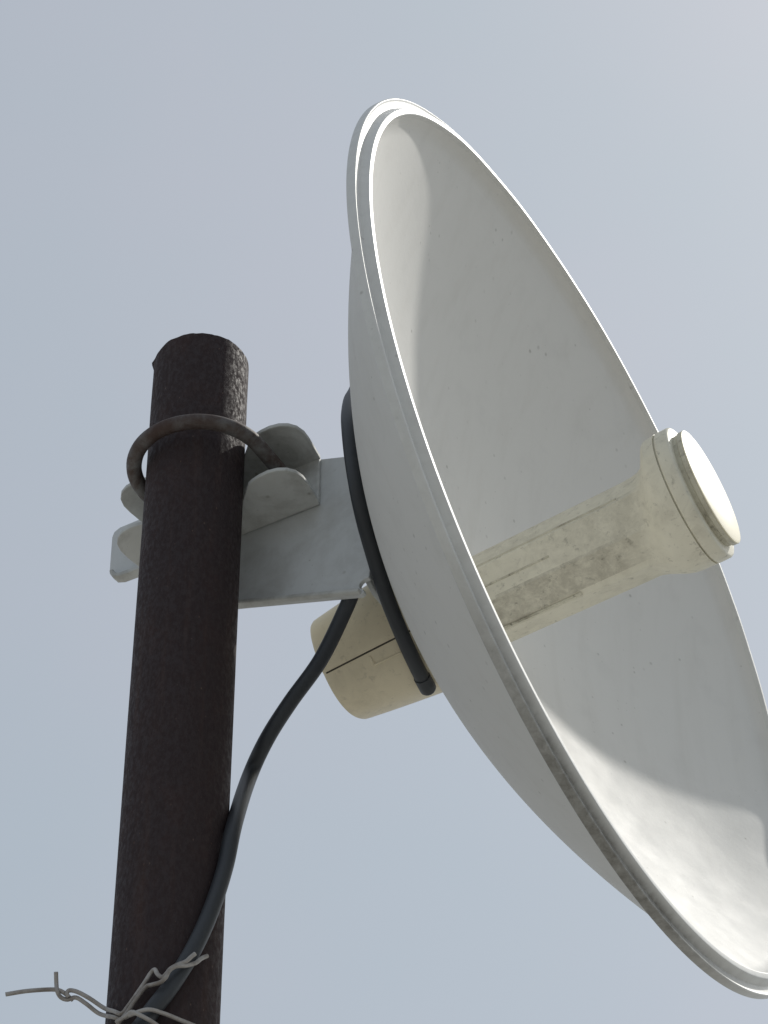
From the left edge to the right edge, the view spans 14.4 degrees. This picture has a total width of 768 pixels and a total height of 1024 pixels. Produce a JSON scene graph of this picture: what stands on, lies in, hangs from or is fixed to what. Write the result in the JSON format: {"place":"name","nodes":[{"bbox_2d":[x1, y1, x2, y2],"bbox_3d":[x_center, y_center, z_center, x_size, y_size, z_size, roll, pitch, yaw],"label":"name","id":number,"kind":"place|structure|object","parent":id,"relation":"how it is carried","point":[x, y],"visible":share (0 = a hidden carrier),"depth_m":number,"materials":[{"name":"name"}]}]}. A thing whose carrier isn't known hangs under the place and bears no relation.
{"place":"outdoors","nodes":[
{"label":"outdoors","id":0,"kind":"place"},
{"bbox_2d":[0,0,767,1023],"label":"sky","id":1,"kind":"structure","parent":0,"point":[170,169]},
{"label":"ground","id":2,"kind":"structure","parent":0,"visible":0},
{"bbox_2d":[105,333,248,1023],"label":"steel pole","id":3,"kind":"object","parent":2,"relation":"on","point":[175,804],"visible":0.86,"depth_m":1.26,"materials":[{"name":"brown metal"}]},
{"bbox_2d":[5,952,208,1023],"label":"tie wire","id":4,"kind":"object","parent":3,"relation":"attached to","point":[126,1012],"visible":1,"depth_m":1.15,"materials":[{"name":"grey metal"}]},
{"bbox_2d":[110,414,380,608],"bbox_3d":[-0.031,0.023,1.373,0.182,0.101,0.108,9,-44,-9],"label":"mounting bracket","id":5,"kind":"object","parent":3,"relation":"attached to","point":[301,542],"visible":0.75,"depth_m":1.36,"materials":[{"name":"grey metal"}]},
{"bbox_2d":[310,98,767,998],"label":"dish antenna","id":6,"kind":"object","parent":5,"relation":"attached to","point":[554,522],"visible":1,"depth_m":1.39,"materials":[{"name":"white metal"}]},
{"bbox_2d":[132,387,435,1023],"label":"signal cable","id":7,"kind":"object","parent":3,"relation":"attached to","point":[163,996],"visible":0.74,"depth_m":1.30,"materials":[{"name":"black rubber"}]}
]}

